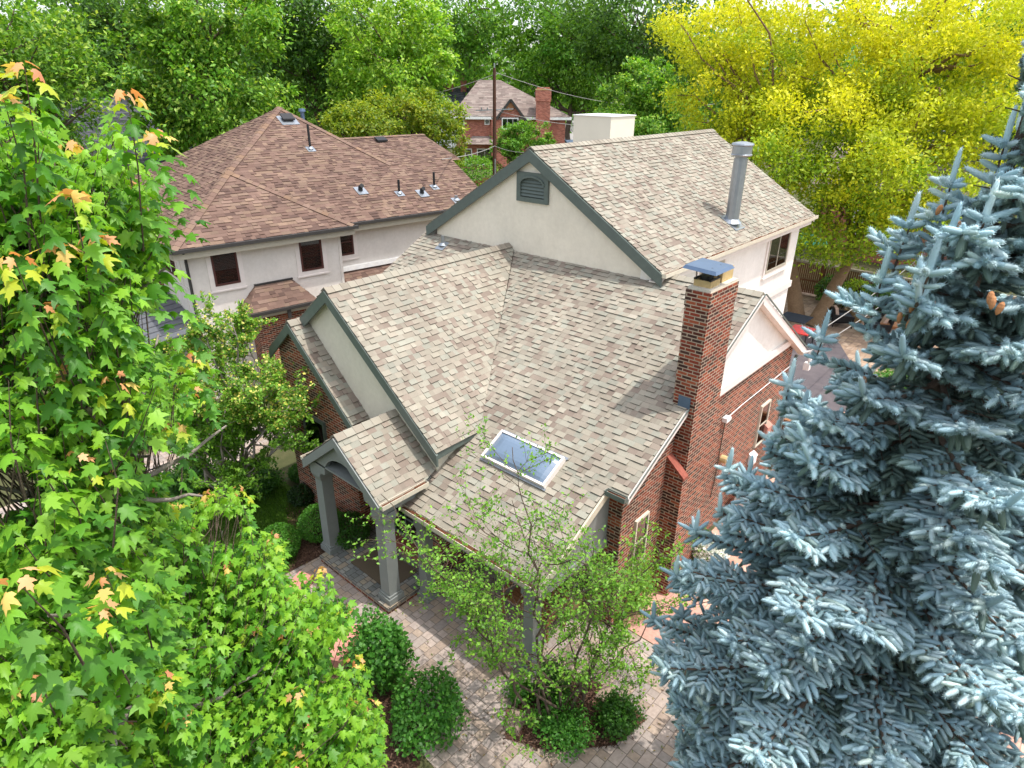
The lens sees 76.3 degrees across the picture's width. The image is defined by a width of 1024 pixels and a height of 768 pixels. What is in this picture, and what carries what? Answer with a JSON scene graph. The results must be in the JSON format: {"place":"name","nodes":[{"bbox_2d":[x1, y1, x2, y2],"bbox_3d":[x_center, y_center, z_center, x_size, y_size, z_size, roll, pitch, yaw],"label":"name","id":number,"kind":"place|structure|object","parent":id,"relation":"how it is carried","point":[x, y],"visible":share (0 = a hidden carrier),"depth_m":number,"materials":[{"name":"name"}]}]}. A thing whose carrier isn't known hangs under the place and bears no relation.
{"place":"outdoors","nodes":[
{"label":"outdoors","id":0,"kind":"place"},
{"bbox_2d":[8,98,195,191],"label":"slate roofed house","id":1,"kind":"structure","parent":0,"point":[142,160],"depth_m":40.40,"materials":[{"name":"white paint"}]},
{"bbox_2d":[0,422,292,517],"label":"neighbour path","id":2,"kind":"structure","parent":0,"point":[163,456],"depth_m":19.72,"materials":[{"name":"beige concrete"}]},
{"bbox_2d":[155,457,308,594],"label":"lawn","id":3,"kind":"structure","parent":0,"point":[282,492],"depth_m":17.08,"materials":[{"name":"green plant"}]},
{"bbox_2d":[163,457,219,503],"bbox_3d":[-8.791,2.597,17.797,1.276,1.088,1.831,21,32,37],"label":"shrub","id":4,"kind":"object","parent":3,"relation":"on","point":[174,490],"visible":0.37,"depth_m":17.58,"materials":[{"name":"green plant"}]},
{"bbox_2d":[147,438,247,497],"bbox_3d":[-9.448,2.581,17.619,0.030,1.050,4.800,21,32,37],"label":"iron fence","id":5,"kind":"object","parent":3,"relation":"on","point":[178,464],"visible":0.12,"depth_m":17.59,"materials":[{"name":"black metal"}]},
{"bbox_2d":[139,290,323,504],"bbox_3d":[-6.700,0.664,15.798,4.954,6.233,4.509,21,32,37],"label":"pear tree","id":6,"kind":"object","parent":3,"relation":"on","point":[244,409],"visible":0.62,"depth_m":15.31,"materials":[{"name":"green plant"}]},
{"bbox_2d":[245,462,288,499],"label":"shrub","id":7,"kind":"object","parent":3,"relation":"on","point":[270,484],"visible":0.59,"depth_m":17.89,"materials":[{"name":"green plant"}]},
{"bbox_2d":[256,522,302,560],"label":"shrub","id":8,"kind":"object","parent":3,"relation":"on","point":[286,537],"visible":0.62,"depth_m":15.41,"materials":[{"name":"green plant"}]},
{"bbox_2d":[351,547,417,584],"bbox_3d":[-2.957,4.223,15.077,1.400,0.012,0.850,21,32,37],"label":"door mat","id":9,"kind":"object","parent":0,"point":[369,566],"depth_m":15.05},
{"bbox_2d":[284,557,689,767],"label":"front paving","id":10,"kind":"structure","parent":0,"point":[431,628],"depth_m":12.36,"materials":[{"name":"beige stone"}]},
{"bbox_2d":[286,571,314,600],"bbox_3d":[-4.807,4.532,14.560,0.391,0.226,0.799,9,26,18],"label":"edging stone","id":11,"kind":"object","parent":10,"relation":"on","point":[308,576],"visible":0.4,"depth_m":14.65,"materials":[{"name":"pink stone"}]},
{"bbox_2d":[330,624,358,668],"bbox_3d":[-3.356,5.209,13.035,0.392,0.308,0.961,5,25,9],"label":"edging stone","id":12,"kind":"object","parent":10,"relation":"on","point":[336,662],"visible":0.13,"depth_m":12.71,"materials":[{"name":"pink stone"}]},
{"bbox_2d":[301,565,668,767],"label":"fallen leaves","id":13,"kind":"object","parent":10,"relation":"on","point":[506,697],"visible":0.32,"depth_m":12.10,"materials":[{"name":"yellow plant"}]},
{"bbox_2d":[501,578,568,642],"bbox_3d":[0.463,4.598,13.701,1.264,0.917,0.727,21,32,37],"label":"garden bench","id":14,"kind":"object","parent":10,"relation":"on","point":[516,593],"visible":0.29,"depth_m":13.71,"materials":[{"name":"brown wood"}]},
{"bbox_2d":[561,576,584,613],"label":"potted plant","id":15,"kind":"object","parent":10,"relation":"on","point":[574,604],"visible":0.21,"depth_m":13.83,"materials":[{"name":"green plant"}]},
{"bbox_2d":[0,0,1002,102],"label":"sky","id":16,"kind":"structure","parent":0,"point":[893,7],"materials":[{"name":"white"}]},
{"bbox_2d":[0,100,1015,767],"bbox_3d":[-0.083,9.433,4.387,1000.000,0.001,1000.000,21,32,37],"label":"ground","id":17,"kind":"structure","parent":0,"point":[286,462],"depth_m":22.82,"materials":[{"name":"soil"}]},
{"bbox_2d":[0,0,133,192],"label":"tree","id":18,"kind":"object","parent":17,"relation":"on","point":[28,30],"visible":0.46,"depth_m":29.64,"materials":[{"name":"green plant"}]},
{"bbox_2d":[0,0,241,107],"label":"tree","id":19,"kind":"object","parent":17,"relation":"on","point":[107,12],"visible":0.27,"depth_m":43.10,"materials":[{"name":"green plant"}]},
{"bbox_2d":[105,340,183,409],"bbox_3d":[-11.361,0.082,20.220,2.461,3.543,2.882,21,32,37],"label":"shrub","id":20,"kind":"object","parent":17,"relation":"on","point":[168,361],"visible":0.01,"depth_m":20.16,"materials":[{"name":"green plant"}]},
{"bbox_2d":[98,0,307,160],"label":"tree","id":21,"kind":"object","parent":17,"relation":"on","point":[186,46],"visible":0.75,"depth_m":34.97,"materials":[{"name":"green plant"}]},
{"bbox_2d":[288,463,299,482],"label":"shrub","id":22,"kind":"object","parent":17,"relation":"on","point":[293,474],"visible":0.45,"depth_m":18.34,"materials":[{"name":"green plant"}]},
{"bbox_2d":[127,106,477,400],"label":"neighbour house","id":23,"kind":"structure","parent":17,"relation":"on","point":[299,213],"depth_m":24.81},
{"bbox_2d":[162,260,180,282],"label":"window","id":24,"kind":"structure","parent":23,"relation":"in","point":[173,263],"depth_m":22.69,"materials":[{"name":"white wood"}]},
{"bbox_2d":[205,251,247,293],"bbox_3d":[-9.675,-3.908,22.022,1.230,1.540,0.080,-20,32,-37],"label":"window","id":25,"kind":"structure","parent":23,"relation":"in","point":[225,271],"depth_m":22.07,"materials":[{"name":"white"}]},
{"bbox_2d":[294,239,329,278],"bbox_3d":[-7.350,-4.733,23.875,1.240,1.550,0.080,-20,32,-37],"label":"window","id":26,"kind":"structure","parent":23,"relation":"in","point":[311,256],"depth_m":23.93,"materials":[{"name":"white"}]},
{"bbox_2d":[340,231,359,260],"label":"window","id":27,"kind":"structure","parent":23,"relation":"in","point":[349,248],"depth_m":25.33,"materials":[{"name":"white"}]},
{"bbox_2d":[236,0,385,127],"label":"tree","id":28,"kind":"object","parent":17,"relation":"on","point":[310,47],"visible":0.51,"depth_m":51.56,"materials":[{"name":"green plant"}]},
{"bbox_2d":[285,495,354,571],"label":"bark mulch","id":29,"kind":"object","parent":17,"relation":"on","point":[318,552],"visible":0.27,"depth_m":15.93,"materials":[{"name":"brown wood"}]},
{"bbox_2d":[286,482,314,506],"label":"shrub","id":30,"kind":"object","parent":29,"relation":"on","point":[294,499],"visible":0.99,"depth_m":17.32,"materials":[{"name":"green plant"}]},
{"bbox_2d":[296,502,342,542],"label":"shrub","id":31,"kind":"object","parent":29,"relation":"on","point":[306,511],"visible":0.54,"depth_m":15.87,"materials":[{"name":"green plant"}]},
{"bbox_2d":[335,510,371,549],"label":"shrub","id":32,"kind":"object","parent":29,"relation":"on","point":[355,533],"visible":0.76,"depth_m":15.68,"materials":[{"name":"green plant"}]},
{"bbox_2d":[249,619,419,767],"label":"mulch bed","id":33,"kind":"object","parent":17,"relation":"on","point":[390,727],"visible":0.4,"depth_m":11.40,"materials":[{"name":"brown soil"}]},
{"bbox_2d":[0,60,389,767],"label":"maple tree","id":34,"kind":"object","parent":33,"relation":"on","point":[128,638],"visible":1,"depth_m":4.53,"materials":[{"name":"green plant"}]},
{"bbox_2d":[319,595,353,647],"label":"shrub","id":35,"kind":"object","parent":33,"relation":"on","point":[344,607],"visible":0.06,"depth_m":13.37,"materials":[{"name":"green plant"}]},
{"bbox_2d":[337,603,419,699],"bbox_3d":[-2.520,4.968,12.098,1.461,1.686,1.369,21,32,37],"label":"shrub","id":36,"kind":"object","parent":33,"relation":"on","point":[390,649],"visible":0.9,"depth_m":11.86,"materials":[{"name":"green plant"}]},
{"bbox_2d":[387,660,469,760],"bbox_3d":[-1.439,5.640,11.312,1.422,1.146,1.540,-5,25,-12],"label":"shrub","id":37,"kind":"object","parent":33,"relation":"on","point":[403,714],"visible":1,"depth_m":11.10,"materials":[{"name":"green plant"}]},
{"bbox_2d":[314,0,463,135],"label":"tree","id":38,"kind":"object","parent":17,"relation":"on","point":[395,40],"visible":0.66,"depth_m":47.96,"materials":[{"name":"green plant"}]},
{"bbox_2d":[311,83,472,168],"bbox_3d":[-7.075,-12.746,39.741,7.536,10.553,8.906,21,32,37],"label":"tree","id":39,"kind":"object","parent":17,"relation":"on","point":[421,116],"visible":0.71,"depth_m":37.41,"materials":[{"name":"green plant"}]},
{"bbox_2d":[437,72,476,147],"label":"grey roofed house","id":40,"kind":"structure","parent":17,"relation":"on","point":[459,93],"depth_m":109.57,"materials":[{"name":"white paint"}]},
{"bbox_2d":[388,0,541,99],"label":"tree","id":41,"kind":"object","parent":17,"relation":"on","point":[469,42],"visible":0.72,"depth_m":103.97,"materials":[{"name":"green plant"}]},
{"bbox_2d":[460,154,497,185],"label":"shrub","id":42,"kind":"object","parent":17,"relation":"on","point":[486,163],"visible":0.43,"depth_m":59.50,"materials":[{"name":"green plant"}]},
{"bbox_2d":[474,177,488,184],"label":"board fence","id":43,"kind":"object","parent":17,"relation":"on","point":[481,182],"visible":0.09,"depth_m":60.67,"materials":[{"name":"brown wood"}]},
{"bbox_2d":[476,63,511,174],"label":"utility pole","id":44,"kind":"object","parent":17,"relation":"on","point":[494,109],"visible":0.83,"depth_m":55.46,"materials":[{"name":"brown wood"}]},
{"bbox_2d":[308,75,492,110],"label":"cable","id":45,"kind":"object","parent":44,"relation":"attached to","point":[452,88],"visible":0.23,"depth_m":54.81,"materials":[{"name":"grey rubber"}]},
{"bbox_2d":[441,146,493,159],"bbox_3d":[-2.235,-15.045,41.988,0.044,2.156,31.168,2,25,2],"label":"cable","id":46,"kind":"object","parent":44,"relation":"attached to","point":[465,155],"visible":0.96,"depth_m":36.03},
{"bbox_2d":[496,110,671,124],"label":"cable","id":47,"kind":"object","parent":44,"relation":"attached to","point":[535,119],"visible":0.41,"depth_m":55.70,"materials":[{"name":"grey rubber"}]},
{"bbox_2d":[496,72,711,104],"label":"cable","id":48,"kind":"object","parent":44,"relation":"attached to","point":[556,91],"visible":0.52,"depth_m":57.03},
{"bbox_2d":[0,0,1019,141],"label":"distant woods","id":49,"kind":"object","parent":17,"relation":"on","point":[509,70],"visible":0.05,"depth_m":137.43,"materials":[{"name":"green plant"}]},
{"bbox_2d":[453,80,571,169],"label":"brick house","id":50,"kind":"structure","parent":17,"relation":"on","point":[518,102],"depth_m":81.94,"materials":[{"name":"red brick"}]},
{"bbox_2d":[465,148,471,163],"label":"window","id":51,"kind":"structure","parent":50,"relation":"in","point":[470,150],"depth_m":83.35,"materials":[{"name":"white paint"}]},
{"bbox_2d":[477,148,490,164],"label":"window","id":52,"kind":"structure","parent":50,"relation":"in","point":[485,153],"depth_m":83.32,"materials":[{"name":"white paint"}]},
{"bbox_2d":[484,119,489,124],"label":"window","id":53,"kind":"structure","parent":50,"relation":"in","point":[487,121],"depth_m":81.74,"materials":[{"name":"white paint"}]},
{"bbox_2d":[502,118,518,128],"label":"window","id":54,"kind":"structure","parent":50,"relation":"in","point":[504,120],"depth_m":81.15,"materials":[{"name":"white paint"}]},
{"bbox_2d":[483,117,555,171],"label":"tree","id":55,"kind":"object","parent":17,"relation":"on","point":[515,142],"visible":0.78,"depth_m":68.89,"materials":[{"name":"green plant"}]},
{"bbox_2d":[269,113,818,678],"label":"house","id":56,"kind":"structure","parent":17,"relation":"on","point":[603,295],"depth_m":15.00,"materials":[{"name":"brick"}]},
{"bbox_2d":[302,411,332,480],"bbox_3d":[-4.905,1.600,16.445,0.950,1.750,0.070,21,32,37],"label":"window","id":57,"kind":"structure","parent":56,"relation":"in","point":[319,427],"depth_m":16.18,"materials":[{"name":"black glass"}]},
{"bbox_2d":[394,507,416,544],"bbox_3d":[-2.487,2.873,15.178,0.950,1.750,0.070,21,32,37],"label":"window","id":58,"kind":"structure","parent":56,"relation":"in","point":[408,521],"depth_m":15.37,"materials":[{"name":"black"}]},
{"bbox_2d":[551,530,595,595],"bbox_3d":[1.287,3.604,13.736,1.100,1.500,0.070,21,32,37],"label":"window","id":59,"kind":"structure","parent":56,"relation":"in","point":[578,530],"depth_m":13.68,"materials":[{"name":"black"}]},
{"bbox_2d":[630,510,649,569],"bbox_3d":[2.623,3.211,13.421,0.070,1.200,0.500,21,32,37],"label":"window","id":60,"kind":"structure","parent":56,"relation":"in","point":[637,523],"depth_m":13.33,"materials":[{"name":"white"}]},
{"bbox_2d":[697,259,726,275],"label":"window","id":61,"kind":"structure","parent":56,"relation":"in","point":[724,261],"depth_m":18.29,"materials":[{"name":"white"}]},
{"bbox_2d":[753,399,771,447],"bbox_3d":[6.698,1.059,17.472,0.070,1.250,0.600,21,32,37],"label":"window","id":62,"kind":"structure","parent":56,"relation":"in","point":[765,408],"depth_m":17.40,"materials":[{"name":"white wood"}]},
{"bbox_2d":[761,232,791,280],"bbox_3d":[8.801,-4.454,21.542,0.080,1.690,2.050,21,32,37],"label":"window","id":63,"kind":"structure","parent":56,"relation":"in","point":[776,256],"depth_m":21.57,"materials":[{"name":"white wood"}]},
{"bbox_2d":[808,254,922,338],"bbox_3d":[14.427,-4.141,24.683,0.028,0.602,19.912,20,31,36],"label":"cable","id":64,"kind":"object","parent":56,"relation":"attached to","point":[852,309],"visible":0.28,"depth_m":20.33,"materials":[{"name":"grey rubber"}]},
{"bbox_2d":[503,675,647,753],"bbox_3d":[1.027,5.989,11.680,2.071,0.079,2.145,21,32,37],"label":"bark mulch","id":65,"kind":"object","parent":17,"relation":"on","point":[525,728],"visible":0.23,"depth_m":11.56,"materials":[{"name":"brown wood"}]},
{"bbox_2d":[504,707,527,735],"bbox_3d":[0.056,5.988,11.593,0.307,0.164,0.430,12,27,23],"label":"edging stone","id":66,"kind":"object","parent":65,"relation":"on","point":[517,713],"visible":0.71,"depth_m":11.50,"materials":[{"name":"beige stone"}]},
{"bbox_2d":[500,671,536,708],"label":"shrub","id":67,"kind":"object","parent":65,"relation":"on","point":[522,693],"visible":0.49,"depth_m":11.97,"materials":[{"name":"green plant"}]},
{"bbox_2d":[344,407,701,767],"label":"ornamental tree","id":68,"kind":"object","parent":65,"relation":"on","point":[457,592],"visible":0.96,"depth_m":10.32,"materials":[{"name":"green plant"}]},
{"bbox_2d":[530,652,573,708],"bbox_3d":[0.743,5.410,11.941,0.786,1.054,0.822,9,26,17],"label":"shrub","id":69,"kind":"object","parent":65,"relation":"on","point":[553,689],"visible":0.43,"depth_m":11.77,"materials":[{"name":"green plant"}]},
{"bbox_2d":[523,692,599,763],"bbox_3d":[0.838,5.896,11.362,1.385,0.685,1.179,21,32,37],"label":"shrub","id":70,"kind":"object","parent":65,"relation":"on","point":[571,725],"visible":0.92,"depth_m":11.16,"materials":[{"name":"green plant"}]},
{"bbox_2d":[595,683,616,703],"bbox_3d":[1.758,5.774,12.159,0.267,0.104,0.406,17,30,31],"label":"edging stone","id":71,"kind":"object","parent":65,"relation":"on","point":[606,688],"visible":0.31,"depth_m":12.16,"materials":[{"name":"beige stone"}]},
{"bbox_2d":[589,684,646,742],"bbox_3d":[1.846,5.797,11.493,1.029,0.755,1.003,21,32,37],"label":"shrub","id":72,"kind":"object","parent":65,"relation":"on","point":[615,718],"visible":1,"depth_m":11.32,"materials":[{"name":"green plant"}]},
{"bbox_2d":[503,0,649,139],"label":"tree","id":73,"kind":"object","parent":17,"relation":"on","point":[557,54],"visible":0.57,"depth_m":103.78,"materials":[{"name":"green plant"}]},
{"bbox_2d":[548,0,717,108],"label":"tree","id":74,"kind":"object","parent":17,"relation":"on","point":[623,44],"visible":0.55,"depth_m":81.56,"materials":[{"name":"green plant"}]},
{"bbox_2d":[619,543,656,620],"bbox_3d":[2.547,4.146,13.724,1.095,1.866,1.130,-3,25,-7],"label":"shrub","id":75,"kind":"object","parent":17,"relation":"on","point":[636,600],"visible":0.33,"depth_m":13.54,"materials":[{"name":"green plant"}]},
{"bbox_2d":[592,55,708,135],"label":"tree","id":76,"kind":"object","parent":17,"relation":"on","point":[649,120],"visible":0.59,"depth_m":54.40,"materials":[{"name":"green plant"}]},
{"bbox_2d":[639,39,1023,767],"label":"blue spruce","id":77,"kind":"object","parent":17,"relation":"on","point":[867,609],"visible":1,"depth_m":5.36,"materials":[{"name":"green plant"}]},
{"bbox_2d":[641,0,1023,326],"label":"yellow locust tree","id":78,"kind":"object","parent":17,"relation":"on","point":[894,106],"visible":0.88,"depth_m":27.94,"materials":[{"name":"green plant"}]},
{"bbox_2d":[874,368,907,388],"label":"shrub","id":79,"kind":"object","parent":17,"relation":"on","point":[886,373],"visible":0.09,"depth_m":22.37,"materials":[{"name":"green plant"}]},
{"bbox_2d":[796,259,1015,298],"bbox_3d":[23.572,-2.760,28.934,29.065,1.779,0.220,21,32,37],"label":"wooden fence","id":80,"kind":"object","parent":17,"relation":"on","point":[816,275],"visible":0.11,"depth_m":34.68,"materials":[{"name":"brown wood"}]},
{"bbox_2d":[812,138,1023,266],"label":"tree","id":81,"kind":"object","parent":17,"relation":"on","point":[892,261],"depth_m":41.09,"materials":[{"name":"green plant"}]},
{"bbox_2d":[902,164,1019,238],"bbox_3d":[28.384,-10.249,40.617,12.506,8.595,11.078,-2,25,-6],"label":"tree","id":82,"kind":"object","parent":17,"relation":"on","point":[947,201],"visible":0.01,"depth_m":38.74,"materials":[{"name":"green plant"}]},
{"bbox_2d":[913,0,1023,168],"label":"tree","id":83,"kind":"object","parent":17,"relation":"on","point":[1013,133],"visible":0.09,"depth_m":37.13,"materials":[{"name":"green plant"}]},
{"bbox_2d":[565,117,573,139],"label":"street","id":84,"kind":"structure","parent":0,"point":[571,130],"depth_m":156.38,"materials":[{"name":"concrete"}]},
{"bbox_2d":[779,335,848,420],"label":"driveway","id":85,"kind":"structure","parent":0,"point":[816,377],"depth_m":25.76,"materials":[{"name":"grey concrete"}]},
{"bbox_2d":[791,324,815,345],"bbox_3d":[12.507,-2.013,28.352,0.900,0.741,1.100,21,32,37],"label":"barbecue grill","id":86,"kind":"object","parent":85,"relation":"on","point":[798,329],"visible":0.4,"depth_m":28.21,"materials":[{"name":"red metal"}]},
{"bbox_2d":[623,412,1023,757],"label":"side path","id":87,"kind":"structure","parent":0,"point":[649,634],"depth_m":14.07,"materials":[{"name":"beige stone"}]},
{"bbox_2d":[691,533,729,565],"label":"shrub","id":88,"kind":"object","parent":87,"relation":"on","point":[706,553],"visible":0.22,"depth_m":14.85,"materials":[{"name":"white plant"}]},
{"bbox_2d":[774,418,790,464],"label":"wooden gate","id":89,"kind":"structure","parent":87,"relation":"on","point":[786,419],"depth_m":18.87,"materials":[{"name":"brown wood"}]},
{"bbox_2d":[844,306,862,323],"bbox_3d":[16.407,-3.327,31.343,0.920,0.660,0.920,21,32,37],"label":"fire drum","id":90,"kind":"object","parent":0,"point":[851,312],"visible":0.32,"depth_m":30.99,"materials":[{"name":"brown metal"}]},
{"bbox_2d":[783,290,937,386],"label":"back patio","id":91,"kind":"structure","parent":0,"point":[851,341],"depth_m":29.94,"materials":[{"name":"beige concrete"}]},
{"bbox_2d":[782,311,812,323],"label":"grey table","id":92,"kind":"object","parent":91,"relation":"on","point":[796,318],"visible":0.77,"depth_m":29.61,"materials":[{"name":"black metal"}]},
{"bbox_2d":[814,273,847,304],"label":"shrub","id":93,"kind":"object","parent":91,"relation":"on","point":[822,283],"visible":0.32,"depth_m":33.52,"materials":[{"name":"green plant"}]},
{"bbox_2d":[830,305,854,328],"bbox_3d":[15.484,-3.218,30.789,1.040,0.924,1.000,5,25,10],"label":"patio armchair","id":94,"kind":"object","parent":91,"relation":"on","point":[836,313],"visible":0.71,"depth_m":30.47,"materials":[{"name":"black wicker"}]},
{"bbox_2d":[841,277,873,306],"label":"shrub","id":95,"kind":"object","parent":91,"relation":"on","point":[846,286],"visible":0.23,"depth_m":32.52,"materials":[{"name":"green plant"}]},
{"bbox_2d":[859,283,888,312],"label":"shrub","id":96,"kind":"object","parent":91,"relation":"on","point":[880,294],"visible":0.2,"depth_m":32.02,"materials":[{"name":"green plant"}]},
{"bbox_2d":[864,313,893,332],"bbox_3d":[16.685,-2.693,29.683,1.040,0.924,1.000,8,26,15],"label":"patio armchair","id":97,"kind":"object","parent":91,"relation":"on","point":[886,320],"visible":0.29,"depth_m":29.29,"materials":[{"name":"black wicker"}]},
{"bbox_2d":[880,322,899,332],"bbox_3d":[17.189,-2.466,29.554,0.860,0.620,0.860,21,32,37],"label":"side table","id":98,"kind":"object","parent":91,"relation":"on","point":[894,326],"visible":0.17,"depth_m":29.25,"materials":[{"name":"brown wood"}]}
]}

